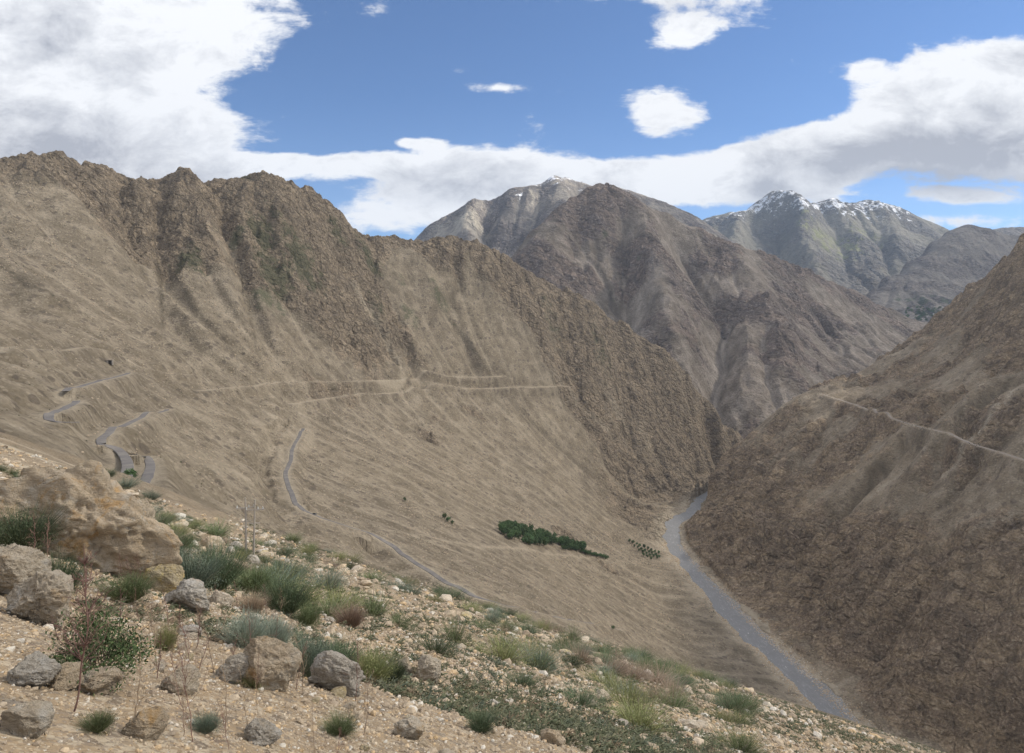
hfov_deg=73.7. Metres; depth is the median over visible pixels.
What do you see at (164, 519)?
shrub
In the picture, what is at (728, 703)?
shrub
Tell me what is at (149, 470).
road
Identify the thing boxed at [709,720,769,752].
shrub
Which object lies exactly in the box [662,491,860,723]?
water
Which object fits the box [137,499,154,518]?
boulder
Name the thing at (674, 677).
shrub
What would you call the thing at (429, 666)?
boulder
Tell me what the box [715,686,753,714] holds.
shrub
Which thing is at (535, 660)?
shrub
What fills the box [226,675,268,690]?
shrub
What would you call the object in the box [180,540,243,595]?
shrub
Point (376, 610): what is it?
shrub
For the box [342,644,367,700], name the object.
dry plant
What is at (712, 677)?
shrub
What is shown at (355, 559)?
shrub
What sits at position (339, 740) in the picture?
dry plant
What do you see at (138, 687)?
dry plant
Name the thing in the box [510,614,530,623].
shrub
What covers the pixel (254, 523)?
utility pole
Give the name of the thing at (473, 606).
shrub
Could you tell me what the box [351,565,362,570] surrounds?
rock
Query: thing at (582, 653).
shrub
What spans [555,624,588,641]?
shrub
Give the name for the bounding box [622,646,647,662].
shrub
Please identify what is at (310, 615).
shrub
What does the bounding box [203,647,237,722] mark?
dry plant
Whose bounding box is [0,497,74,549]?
shrub
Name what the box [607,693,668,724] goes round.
shrub
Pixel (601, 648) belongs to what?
shrub
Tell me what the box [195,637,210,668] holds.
dry plant
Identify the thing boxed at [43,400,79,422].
road
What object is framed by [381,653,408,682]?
shrub
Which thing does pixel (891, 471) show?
ground cover
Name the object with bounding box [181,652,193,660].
rock
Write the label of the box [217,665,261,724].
dry plant
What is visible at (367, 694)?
dry plant
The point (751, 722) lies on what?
shrub
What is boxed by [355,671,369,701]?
dry plant
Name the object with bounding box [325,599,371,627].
shrub
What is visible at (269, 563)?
shrub
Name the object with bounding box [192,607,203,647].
dry plant
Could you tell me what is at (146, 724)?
boulder
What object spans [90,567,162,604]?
shrub
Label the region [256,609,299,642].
shrub
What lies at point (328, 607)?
shrub
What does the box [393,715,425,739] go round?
boulder
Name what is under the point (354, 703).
rock
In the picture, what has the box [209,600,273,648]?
shrub
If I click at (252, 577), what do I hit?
shrub
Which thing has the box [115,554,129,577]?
dry plant
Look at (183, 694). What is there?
dry plant
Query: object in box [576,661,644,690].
shrub
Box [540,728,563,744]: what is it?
boulder
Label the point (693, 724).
rock
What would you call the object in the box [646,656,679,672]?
shrub
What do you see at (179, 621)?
dry plant
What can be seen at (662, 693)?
shrub
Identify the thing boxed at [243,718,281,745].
boulder
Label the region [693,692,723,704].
shrub
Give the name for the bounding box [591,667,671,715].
shrub
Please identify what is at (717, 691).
shrub
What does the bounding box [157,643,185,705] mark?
dry plant
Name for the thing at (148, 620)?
dry plant
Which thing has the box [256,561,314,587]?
shrub
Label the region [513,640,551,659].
shrub
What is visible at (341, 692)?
rock
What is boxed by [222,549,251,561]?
shrub
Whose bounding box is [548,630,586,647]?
shrub
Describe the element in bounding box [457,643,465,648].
rock
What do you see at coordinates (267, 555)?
rock
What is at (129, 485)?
shrub
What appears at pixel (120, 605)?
dry plant
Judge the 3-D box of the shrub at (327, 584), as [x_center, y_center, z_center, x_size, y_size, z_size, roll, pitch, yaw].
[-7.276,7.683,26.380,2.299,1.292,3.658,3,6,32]
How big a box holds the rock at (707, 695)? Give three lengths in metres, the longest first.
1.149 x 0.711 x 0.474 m
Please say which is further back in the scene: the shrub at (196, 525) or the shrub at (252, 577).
the shrub at (196, 525)
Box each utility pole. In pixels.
[236,497,253,551]
[245,499,263,554]
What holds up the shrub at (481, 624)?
on the ground at (30, 444)
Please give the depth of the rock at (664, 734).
15.38 m
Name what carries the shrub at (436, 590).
on the ground at (30, 444)
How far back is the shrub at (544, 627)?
127.97 m
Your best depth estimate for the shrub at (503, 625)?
66.83 m
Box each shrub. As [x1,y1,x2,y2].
[0,464,10,470]
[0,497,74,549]
[1,467,19,474]
[6,469,20,477]
[32,598,170,695]
[43,541,102,599]
[69,705,120,735]
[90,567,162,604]
[105,467,121,477]
[118,474,145,489]
[141,488,165,499]
[148,615,187,651]
[152,502,168,513]
[155,511,179,526]
[156,507,180,519]
[165,520,200,534]
[174,524,198,553]
[175,515,193,521]
[178,534,214,559]
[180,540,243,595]
[185,707,222,736]
[189,518,200,528]
[190,526,261,590]
[197,514,238,537]
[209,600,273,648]
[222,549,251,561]
[224,545,255,558]
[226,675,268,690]
[229,560,284,594]
[234,588,273,613]
[235,555,269,572]
[240,535,267,545]
[245,551,305,573]
[245,557,317,593]
[245,566,327,613]
[254,573,340,605]
[256,535,284,546]
[256,549,322,582]
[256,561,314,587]
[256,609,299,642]
[261,553,280,562]
[270,567,302,588]
[272,541,296,556]
[273,545,304,554]
[281,531,303,542]
[283,555,319,575]
[286,622,340,678]
[291,596,326,627]
[293,548,321,562]
[296,563,359,591]
[298,544,320,554]
[302,540,324,553]
[309,586,364,618]
[312,579,375,613]
[315,704,364,739]
[320,556,348,567]
[320,628,368,661]
[324,550,349,560]
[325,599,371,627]
[342,551,367,562]
[343,556,359,569]
[347,583,409,618]
[351,643,405,682]
[361,567,392,580]
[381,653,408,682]
[384,579,422,591]
[387,610,419,630]
[400,575,426,586]
[407,584,422,594]
[407,627,466,657]
[423,580,451,595]
[427,592,446,602]
[430,607,483,645]
[432,587,453,597]
[443,586,470,601]
[454,627,542,670]
[460,600,489,611]
[462,617,497,628]
[462,703,503,734]
[477,600,504,608]
[480,606,512,622]
[484,623,530,648]
[487,605,503,615]
[487,616,525,634]
[491,639,579,675]
[494,662,549,689]
[499,606,517,615]
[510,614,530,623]
[510,635,565,670]
[510,636,559,660]
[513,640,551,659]
[514,618,545,634]
[515,611,531,620]
[525,616,555,630]
[532,616,554,627]
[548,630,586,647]
[551,623,567,632]
[552,639,586,653]
[552,679,613,712]
[553,640,582,651]
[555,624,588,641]
[557,645,588,671]
[558,635,601,668]
[562,641,591,652]
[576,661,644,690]
[586,637,615,653]
[590,638,623,668]
[591,657,625,679]
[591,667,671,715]
[594,691,689,735]
[596,653,651,676]
[600,670,649,699]
[601,645,632,658]
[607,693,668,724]
[611,653,659,684]
[616,648,635,657]
[619,645,643,657]
[621,657,659,682]
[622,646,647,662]
[624,646,662,659]
[630,647,660,664]
[631,658,697,695]
[632,653,661,666]
[633,681,677,703]
[637,659,670,674]
[643,678,716,714]
[644,669,686,686]
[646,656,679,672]
[649,668,700,700]
[654,660,690,673]
[663,656,693,671]
[663,671,698,684]
[665,695,703,714]
[667,668,702,688]
[668,662,698,677]
[682,674,700,687]
[691,670,712,677]
[692,715,779,752]
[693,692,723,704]
[695,705,752,724]
[698,685,756,719]
[700,666,733,682]
[700,683,733,696]
[707,682,733,693]
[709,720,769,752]
[710,678,735,687]
[710,683,762,711]
[714,678,741,691]
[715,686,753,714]
[716,675,743,687]
[720,711,764,726]
[722,691,774,715]
[730,706,756,725]
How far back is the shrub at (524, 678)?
16.04 m
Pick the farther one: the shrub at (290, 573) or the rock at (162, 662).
the shrub at (290, 573)
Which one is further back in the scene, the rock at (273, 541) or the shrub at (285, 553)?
the rock at (273, 541)
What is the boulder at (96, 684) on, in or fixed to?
on the ground at (30, 444)
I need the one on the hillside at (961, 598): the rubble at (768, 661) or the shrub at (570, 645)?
the rubble at (768, 661)
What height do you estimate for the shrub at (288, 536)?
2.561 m
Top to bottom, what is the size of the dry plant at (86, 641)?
1.245 m
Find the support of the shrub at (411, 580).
on the ground at (30, 444)
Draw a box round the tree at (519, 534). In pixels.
[517,530,521,539]
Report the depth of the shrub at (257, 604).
14.19 m
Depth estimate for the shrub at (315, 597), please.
19.49 m
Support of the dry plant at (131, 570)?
on the ground at (30, 444)
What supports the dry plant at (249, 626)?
on the ground at (30, 444)
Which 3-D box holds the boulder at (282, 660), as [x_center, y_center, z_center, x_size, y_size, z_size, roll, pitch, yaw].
[-2.658,3.198,7.414,0.667,0.740,0.406,14,4,-7]
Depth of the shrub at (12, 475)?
48.81 m
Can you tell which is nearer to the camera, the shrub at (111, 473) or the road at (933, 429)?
the shrub at (111, 473)
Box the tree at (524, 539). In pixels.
[521,537,528,542]
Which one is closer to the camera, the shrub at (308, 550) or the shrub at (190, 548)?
the shrub at (190, 548)
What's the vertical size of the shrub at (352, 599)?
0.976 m
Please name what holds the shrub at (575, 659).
on the ground at (30, 444)
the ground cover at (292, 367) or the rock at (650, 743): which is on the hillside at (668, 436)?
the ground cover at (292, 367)
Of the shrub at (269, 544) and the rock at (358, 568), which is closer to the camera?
the shrub at (269, 544)
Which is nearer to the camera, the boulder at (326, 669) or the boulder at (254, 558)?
the boulder at (326, 669)
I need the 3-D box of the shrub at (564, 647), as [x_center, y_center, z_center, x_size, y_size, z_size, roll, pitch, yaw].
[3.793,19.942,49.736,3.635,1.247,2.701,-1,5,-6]
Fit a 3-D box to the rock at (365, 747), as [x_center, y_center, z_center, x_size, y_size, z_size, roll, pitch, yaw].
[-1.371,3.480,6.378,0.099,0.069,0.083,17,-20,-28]
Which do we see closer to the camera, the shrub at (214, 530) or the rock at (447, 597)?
the shrub at (214, 530)
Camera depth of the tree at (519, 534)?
1189.20 m
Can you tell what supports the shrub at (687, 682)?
on the ground at (30, 444)
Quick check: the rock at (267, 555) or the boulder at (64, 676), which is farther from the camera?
the rock at (267, 555)
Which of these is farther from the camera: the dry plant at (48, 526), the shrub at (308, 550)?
the shrub at (308, 550)
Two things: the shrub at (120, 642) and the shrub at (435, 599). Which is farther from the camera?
the shrub at (435, 599)
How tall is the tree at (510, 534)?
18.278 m
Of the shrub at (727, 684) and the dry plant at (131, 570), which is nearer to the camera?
the dry plant at (131, 570)
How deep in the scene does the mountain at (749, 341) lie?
3865.36 m
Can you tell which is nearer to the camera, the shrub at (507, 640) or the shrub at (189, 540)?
the shrub at (189, 540)
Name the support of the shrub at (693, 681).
on the ground at (30, 444)
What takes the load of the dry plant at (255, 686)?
on the ground at (30, 444)
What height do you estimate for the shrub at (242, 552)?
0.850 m
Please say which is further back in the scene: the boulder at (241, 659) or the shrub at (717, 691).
the shrub at (717, 691)
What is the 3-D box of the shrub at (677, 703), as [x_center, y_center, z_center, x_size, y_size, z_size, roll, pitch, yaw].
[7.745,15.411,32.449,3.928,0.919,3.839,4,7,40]
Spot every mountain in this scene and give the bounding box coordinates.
[414,175,732,257]
[511,182,927,438]
[703,190,948,295]
[866,224,1018,321]
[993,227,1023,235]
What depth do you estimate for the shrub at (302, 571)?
23.69 m
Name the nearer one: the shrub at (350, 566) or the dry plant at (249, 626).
the dry plant at (249, 626)
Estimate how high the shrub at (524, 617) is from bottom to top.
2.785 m
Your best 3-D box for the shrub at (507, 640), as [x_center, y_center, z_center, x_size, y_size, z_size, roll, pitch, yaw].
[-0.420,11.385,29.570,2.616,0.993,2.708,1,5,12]
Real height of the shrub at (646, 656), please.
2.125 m
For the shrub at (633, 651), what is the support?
on the ground at (30, 444)
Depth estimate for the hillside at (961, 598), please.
1348.36 m
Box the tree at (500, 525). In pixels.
[497,522,504,531]
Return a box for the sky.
[0,0,1023,239]
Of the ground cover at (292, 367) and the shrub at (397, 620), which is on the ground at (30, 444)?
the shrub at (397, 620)
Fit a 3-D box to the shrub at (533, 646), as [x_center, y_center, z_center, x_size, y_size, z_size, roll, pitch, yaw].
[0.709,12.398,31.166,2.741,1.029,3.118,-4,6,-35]
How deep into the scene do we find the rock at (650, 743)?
12.15 m
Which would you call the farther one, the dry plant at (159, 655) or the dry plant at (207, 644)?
the dry plant at (207, 644)
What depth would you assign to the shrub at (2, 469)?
49.70 m
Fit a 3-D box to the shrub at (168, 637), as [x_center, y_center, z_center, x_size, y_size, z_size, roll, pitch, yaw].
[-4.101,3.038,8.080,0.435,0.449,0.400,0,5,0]
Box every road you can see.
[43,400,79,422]
[62,373,129,390]
[96,409,168,475]
[129,454,155,482]
[283,428,617,629]
[821,393,1023,459]
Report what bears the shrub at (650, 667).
on the ground at (30, 444)
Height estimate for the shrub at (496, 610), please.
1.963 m
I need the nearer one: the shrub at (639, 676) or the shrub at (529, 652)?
the shrub at (529, 652)
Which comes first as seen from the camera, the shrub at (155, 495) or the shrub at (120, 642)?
the shrub at (120, 642)
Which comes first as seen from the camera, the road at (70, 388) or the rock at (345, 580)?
the rock at (345, 580)
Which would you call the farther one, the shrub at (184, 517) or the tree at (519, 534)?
the tree at (519, 534)
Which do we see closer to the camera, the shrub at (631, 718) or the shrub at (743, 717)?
the shrub at (631, 718)
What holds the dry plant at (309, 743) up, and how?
on the ground at (30, 444)
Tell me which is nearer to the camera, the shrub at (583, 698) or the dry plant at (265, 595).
the dry plant at (265, 595)
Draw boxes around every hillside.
[0,150,938,750]
[680,233,1023,752]
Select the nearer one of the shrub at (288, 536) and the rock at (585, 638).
the rock at (585, 638)
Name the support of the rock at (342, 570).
on the ground at (30, 444)
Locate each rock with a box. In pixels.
[152,664,164,672]
[153,660,166,665]
[174,521,188,526]
[177,642,189,650]
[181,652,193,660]
[185,632,197,639]
[230,541,243,548]
[260,552,273,559]
[264,540,276,546]
[312,697,320,702]
[324,616,333,622]
[330,686,346,697]
[335,575,349,586]
[337,568,349,574]
[343,701,356,708]
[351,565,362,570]
[358,580,372,586]
[360,745,370,750]
[418,739,427,746]
[438,748,455,752]
[440,594,451,600]
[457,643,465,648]
[461,611,471,618]
[581,636,588,641]
[596,689,610,699]
[616,718,627,725]
[647,742,658,749]
[659,733,669,739]
[682,719,699,728]
[696,719,707,728]
[705,694,714,701]
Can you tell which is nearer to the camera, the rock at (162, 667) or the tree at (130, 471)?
the rock at (162, 667)
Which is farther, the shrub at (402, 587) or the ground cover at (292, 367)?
the ground cover at (292, 367)
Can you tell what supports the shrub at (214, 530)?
on the ground at (30, 444)
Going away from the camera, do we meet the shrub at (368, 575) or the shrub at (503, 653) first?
the shrub at (503, 653)
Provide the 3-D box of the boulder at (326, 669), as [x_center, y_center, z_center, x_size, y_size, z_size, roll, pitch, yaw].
[-2.200,3.730,8.646,0.716,0.535,0.495,14,4,-7]
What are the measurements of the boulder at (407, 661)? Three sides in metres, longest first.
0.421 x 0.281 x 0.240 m
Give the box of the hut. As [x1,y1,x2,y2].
[106,359,113,364]
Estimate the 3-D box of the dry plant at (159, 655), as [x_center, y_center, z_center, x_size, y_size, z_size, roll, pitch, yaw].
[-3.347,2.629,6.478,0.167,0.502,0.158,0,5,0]
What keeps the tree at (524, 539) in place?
on the hillside at (668, 436)
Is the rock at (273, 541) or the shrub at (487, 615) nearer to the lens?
the shrub at (487, 615)
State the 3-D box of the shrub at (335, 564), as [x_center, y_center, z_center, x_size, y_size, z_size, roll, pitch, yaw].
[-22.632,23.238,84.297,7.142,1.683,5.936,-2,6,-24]
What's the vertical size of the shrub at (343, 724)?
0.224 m
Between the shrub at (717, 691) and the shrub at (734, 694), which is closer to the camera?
the shrub at (734, 694)
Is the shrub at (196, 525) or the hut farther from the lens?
the hut
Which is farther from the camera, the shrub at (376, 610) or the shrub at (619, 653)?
the shrub at (619, 653)
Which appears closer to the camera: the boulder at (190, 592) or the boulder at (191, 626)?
the boulder at (191, 626)
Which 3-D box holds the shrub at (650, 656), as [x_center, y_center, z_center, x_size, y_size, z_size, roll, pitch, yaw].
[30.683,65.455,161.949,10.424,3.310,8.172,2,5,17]
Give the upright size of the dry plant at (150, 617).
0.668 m
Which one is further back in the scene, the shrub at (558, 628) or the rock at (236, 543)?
the shrub at (558, 628)
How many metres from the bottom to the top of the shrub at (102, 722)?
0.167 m
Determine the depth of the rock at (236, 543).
49.61 m
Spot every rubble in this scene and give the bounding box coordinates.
[0,181,745,687]
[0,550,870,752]
[654,539,880,730]
[688,284,1022,748]
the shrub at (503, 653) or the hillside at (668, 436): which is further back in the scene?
the hillside at (668, 436)
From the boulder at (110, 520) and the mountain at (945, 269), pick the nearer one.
the boulder at (110, 520)
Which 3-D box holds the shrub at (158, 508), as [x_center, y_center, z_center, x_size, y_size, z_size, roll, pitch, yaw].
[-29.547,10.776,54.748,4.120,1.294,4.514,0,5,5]
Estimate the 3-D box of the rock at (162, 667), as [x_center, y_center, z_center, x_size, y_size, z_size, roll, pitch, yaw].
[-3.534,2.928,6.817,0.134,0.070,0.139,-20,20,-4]
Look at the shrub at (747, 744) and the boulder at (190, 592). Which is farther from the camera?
the shrub at (747, 744)
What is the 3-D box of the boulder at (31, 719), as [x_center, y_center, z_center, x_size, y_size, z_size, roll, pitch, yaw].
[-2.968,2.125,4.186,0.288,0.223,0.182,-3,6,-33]
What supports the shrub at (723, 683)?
on the ground at (30, 444)
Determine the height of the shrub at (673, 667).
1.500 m
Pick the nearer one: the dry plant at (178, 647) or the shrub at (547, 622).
the dry plant at (178, 647)
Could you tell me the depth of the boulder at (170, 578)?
12.84 m
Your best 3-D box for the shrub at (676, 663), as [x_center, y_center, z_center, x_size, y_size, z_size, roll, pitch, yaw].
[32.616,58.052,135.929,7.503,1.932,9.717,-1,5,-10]
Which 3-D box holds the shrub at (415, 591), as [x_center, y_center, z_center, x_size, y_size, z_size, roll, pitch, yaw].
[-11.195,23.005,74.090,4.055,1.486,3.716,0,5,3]
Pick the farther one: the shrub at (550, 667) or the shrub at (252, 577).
the shrub at (550, 667)
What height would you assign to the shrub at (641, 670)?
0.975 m
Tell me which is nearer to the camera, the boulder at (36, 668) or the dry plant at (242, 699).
the boulder at (36, 668)
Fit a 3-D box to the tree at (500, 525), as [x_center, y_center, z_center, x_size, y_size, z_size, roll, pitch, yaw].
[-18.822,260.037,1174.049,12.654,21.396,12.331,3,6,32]
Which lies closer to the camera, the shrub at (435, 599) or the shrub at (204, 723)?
the shrub at (204, 723)
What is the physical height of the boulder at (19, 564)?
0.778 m
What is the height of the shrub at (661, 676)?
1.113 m
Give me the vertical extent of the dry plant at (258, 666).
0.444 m
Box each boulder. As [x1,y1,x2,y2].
[0,460,182,583]
[0,543,51,594]
[0,700,54,738]
[5,569,73,630]
[7,651,61,686]
[44,662,83,691]
[76,665,124,694]
[121,705,169,740]
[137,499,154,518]
[142,564,184,592]
[161,664,200,695]
[164,578,209,611]
[177,624,201,635]
[200,535,225,553]
[208,591,233,608]
[215,652,248,683]
[242,635,301,691]
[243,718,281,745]
[246,554,259,562]
[308,650,365,696]
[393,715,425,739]
[398,656,412,674]
[415,654,440,682]
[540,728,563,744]
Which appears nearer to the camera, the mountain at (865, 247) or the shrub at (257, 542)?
the shrub at (257, 542)
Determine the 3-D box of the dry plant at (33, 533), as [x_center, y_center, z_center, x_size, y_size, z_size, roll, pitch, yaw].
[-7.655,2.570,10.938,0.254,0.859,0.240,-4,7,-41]
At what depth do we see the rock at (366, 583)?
59.36 m
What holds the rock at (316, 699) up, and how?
on the ground at (30, 444)
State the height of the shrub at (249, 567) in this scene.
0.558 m
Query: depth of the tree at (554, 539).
1323.78 m
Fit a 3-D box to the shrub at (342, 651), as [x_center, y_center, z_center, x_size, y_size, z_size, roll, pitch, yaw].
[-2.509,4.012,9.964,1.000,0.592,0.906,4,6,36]
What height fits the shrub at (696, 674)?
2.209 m
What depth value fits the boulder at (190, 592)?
11.25 m
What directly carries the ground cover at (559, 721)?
on the ground at (30, 444)
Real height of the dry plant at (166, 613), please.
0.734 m
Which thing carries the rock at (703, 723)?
on the ground at (30, 444)
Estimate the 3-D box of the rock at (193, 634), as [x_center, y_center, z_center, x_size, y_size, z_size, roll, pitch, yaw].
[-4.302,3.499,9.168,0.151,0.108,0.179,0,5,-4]
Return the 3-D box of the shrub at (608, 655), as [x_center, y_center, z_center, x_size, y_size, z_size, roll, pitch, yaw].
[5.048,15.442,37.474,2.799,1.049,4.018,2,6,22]
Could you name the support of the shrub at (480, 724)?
on the ground at (30, 444)
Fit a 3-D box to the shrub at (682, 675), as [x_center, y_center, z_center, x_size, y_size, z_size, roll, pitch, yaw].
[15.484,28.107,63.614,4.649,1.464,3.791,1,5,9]
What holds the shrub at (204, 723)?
on the ground at (30, 444)
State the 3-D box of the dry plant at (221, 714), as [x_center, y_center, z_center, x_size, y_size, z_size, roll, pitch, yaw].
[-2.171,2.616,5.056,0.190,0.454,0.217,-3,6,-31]
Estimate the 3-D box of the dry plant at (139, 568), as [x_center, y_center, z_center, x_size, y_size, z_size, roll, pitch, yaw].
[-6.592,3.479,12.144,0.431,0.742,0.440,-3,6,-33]
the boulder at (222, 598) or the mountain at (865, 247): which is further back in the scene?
the mountain at (865, 247)
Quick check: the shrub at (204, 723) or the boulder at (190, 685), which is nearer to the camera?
the shrub at (204, 723)
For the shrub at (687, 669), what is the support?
on the ground at (30, 444)
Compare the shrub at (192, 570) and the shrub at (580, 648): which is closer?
the shrub at (192, 570)
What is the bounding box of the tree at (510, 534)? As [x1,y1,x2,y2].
[506,530,514,539]
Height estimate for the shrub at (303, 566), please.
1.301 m
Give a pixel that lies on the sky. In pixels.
(401, 114)
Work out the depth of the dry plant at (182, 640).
6.53 m
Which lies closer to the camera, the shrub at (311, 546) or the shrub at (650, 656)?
the shrub at (311, 546)
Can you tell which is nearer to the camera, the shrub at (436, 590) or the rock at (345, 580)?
the rock at (345, 580)
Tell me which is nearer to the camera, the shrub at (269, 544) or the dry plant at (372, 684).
the dry plant at (372, 684)
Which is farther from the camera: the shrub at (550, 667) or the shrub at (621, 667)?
the shrub at (621, 667)
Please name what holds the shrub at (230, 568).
on the ground at (30, 444)
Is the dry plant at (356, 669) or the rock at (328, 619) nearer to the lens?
the dry plant at (356, 669)
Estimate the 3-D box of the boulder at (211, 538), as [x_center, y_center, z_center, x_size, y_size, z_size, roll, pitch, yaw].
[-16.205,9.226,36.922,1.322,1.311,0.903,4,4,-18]
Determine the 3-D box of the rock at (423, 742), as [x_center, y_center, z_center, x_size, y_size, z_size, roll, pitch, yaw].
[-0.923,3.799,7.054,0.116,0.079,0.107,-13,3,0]
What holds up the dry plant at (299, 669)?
on the ground at (30, 444)
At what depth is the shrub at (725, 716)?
33.63 m
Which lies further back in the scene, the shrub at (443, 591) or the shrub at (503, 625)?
the shrub at (443, 591)
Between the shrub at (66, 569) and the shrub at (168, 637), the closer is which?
the shrub at (168, 637)
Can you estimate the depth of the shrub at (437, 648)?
19.18 m
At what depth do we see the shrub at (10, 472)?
49.42 m
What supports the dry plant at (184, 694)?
on the ground at (30, 444)
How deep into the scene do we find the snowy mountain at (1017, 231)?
9362.47 m
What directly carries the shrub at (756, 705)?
on the ground at (30, 444)
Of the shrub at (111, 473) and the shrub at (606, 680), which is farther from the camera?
the shrub at (111, 473)
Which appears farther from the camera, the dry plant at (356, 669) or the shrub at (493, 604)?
the shrub at (493, 604)
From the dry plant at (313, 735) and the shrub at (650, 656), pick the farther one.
the shrub at (650, 656)
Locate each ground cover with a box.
[0,151,713,660]
[57,467,946,752]
[690,262,1021,751]
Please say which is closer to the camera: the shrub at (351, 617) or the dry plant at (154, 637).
the dry plant at (154, 637)
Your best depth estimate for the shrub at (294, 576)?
20.37 m
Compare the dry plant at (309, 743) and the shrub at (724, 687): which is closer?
the dry plant at (309, 743)
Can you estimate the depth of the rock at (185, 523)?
58.16 m
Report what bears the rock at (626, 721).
on the ground at (30, 444)
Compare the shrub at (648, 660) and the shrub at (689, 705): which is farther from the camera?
the shrub at (648, 660)
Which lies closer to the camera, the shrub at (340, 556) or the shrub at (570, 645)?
the shrub at (570, 645)
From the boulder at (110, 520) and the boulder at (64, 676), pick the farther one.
the boulder at (110, 520)
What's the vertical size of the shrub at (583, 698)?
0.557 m
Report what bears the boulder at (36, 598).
on the ground at (30, 444)
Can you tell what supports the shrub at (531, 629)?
on the ground at (30, 444)
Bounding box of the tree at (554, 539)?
[549,535,556,545]
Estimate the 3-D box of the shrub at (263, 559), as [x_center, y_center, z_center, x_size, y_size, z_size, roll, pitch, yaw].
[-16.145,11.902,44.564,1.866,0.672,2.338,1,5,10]
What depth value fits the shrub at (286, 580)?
20.67 m
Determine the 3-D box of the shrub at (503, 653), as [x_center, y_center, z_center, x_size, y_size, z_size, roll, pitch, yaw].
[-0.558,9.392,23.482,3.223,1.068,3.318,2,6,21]
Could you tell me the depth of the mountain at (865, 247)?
8930.79 m
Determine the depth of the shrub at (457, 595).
123.58 m
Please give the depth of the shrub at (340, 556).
157.77 m
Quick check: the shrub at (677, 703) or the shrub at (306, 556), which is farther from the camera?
the shrub at (306, 556)
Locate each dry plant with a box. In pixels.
[27,512,41,547]
[30,551,127,711]
[35,517,51,556]
[108,635,159,717]
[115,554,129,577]
[117,588,127,626]
[119,557,139,581]
[122,592,165,655]
[130,554,150,578]
[131,600,173,670]
[143,595,160,644]
[146,647,214,741]
[150,631,165,678]
[157,589,174,630]
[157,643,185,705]
[160,610,196,666]
[167,628,186,666]
[171,606,184,638]
[171,650,205,735]
[188,612,221,672]
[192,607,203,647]
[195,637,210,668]
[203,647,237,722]
[204,705,229,746]
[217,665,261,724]
[230,606,259,642]
[243,662,271,713]
[253,656,268,688]
[257,583,278,610]
[291,700,352,752]
[293,635,309,691]
[295,641,308,688]
[300,722,317,752]
[329,727,353,752]
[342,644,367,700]
[352,680,376,737]
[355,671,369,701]
[362,669,383,701]
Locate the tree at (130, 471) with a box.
[124,468,138,477]
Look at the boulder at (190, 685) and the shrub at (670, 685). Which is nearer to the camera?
the boulder at (190, 685)
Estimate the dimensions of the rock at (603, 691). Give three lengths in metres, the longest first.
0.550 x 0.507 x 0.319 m
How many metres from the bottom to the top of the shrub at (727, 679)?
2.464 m
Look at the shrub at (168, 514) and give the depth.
50.74 m
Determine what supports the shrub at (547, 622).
on the ground at (30, 444)
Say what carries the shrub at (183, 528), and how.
on the ground at (30, 444)
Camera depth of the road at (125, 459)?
406.67 m
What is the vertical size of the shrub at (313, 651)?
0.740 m
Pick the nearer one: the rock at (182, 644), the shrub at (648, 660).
the rock at (182, 644)
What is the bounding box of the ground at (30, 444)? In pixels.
[0,422,938,752]
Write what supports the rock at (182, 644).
on the ground at (30, 444)
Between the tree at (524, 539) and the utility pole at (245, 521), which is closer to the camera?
the utility pole at (245, 521)
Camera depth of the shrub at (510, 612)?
227.46 m
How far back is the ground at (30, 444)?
7.36 m
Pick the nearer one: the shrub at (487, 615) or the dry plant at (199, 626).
the dry plant at (199, 626)
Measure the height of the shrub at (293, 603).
1.130 m
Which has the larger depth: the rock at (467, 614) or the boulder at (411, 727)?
the rock at (467, 614)
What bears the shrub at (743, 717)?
on the ground at (30, 444)
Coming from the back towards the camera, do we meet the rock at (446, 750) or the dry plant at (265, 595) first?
the dry plant at (265, 595)
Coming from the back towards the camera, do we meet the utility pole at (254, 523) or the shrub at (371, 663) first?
the utility pole at (254, 523)
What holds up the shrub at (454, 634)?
on the ground at (30, 444)
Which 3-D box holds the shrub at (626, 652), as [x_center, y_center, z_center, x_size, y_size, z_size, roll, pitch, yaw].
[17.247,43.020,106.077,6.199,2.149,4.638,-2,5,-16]
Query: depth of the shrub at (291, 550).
84.82 m
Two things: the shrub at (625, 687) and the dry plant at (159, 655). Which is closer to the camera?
the dry plant at (159, 655)
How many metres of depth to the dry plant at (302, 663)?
7.82 m
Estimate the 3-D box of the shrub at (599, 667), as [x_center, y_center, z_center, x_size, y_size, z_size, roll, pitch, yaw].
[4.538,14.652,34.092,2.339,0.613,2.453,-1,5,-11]
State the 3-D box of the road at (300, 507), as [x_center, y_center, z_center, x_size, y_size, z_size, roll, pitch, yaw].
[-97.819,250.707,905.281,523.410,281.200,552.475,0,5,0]
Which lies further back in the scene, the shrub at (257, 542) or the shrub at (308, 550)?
the shrub at (308, 550)

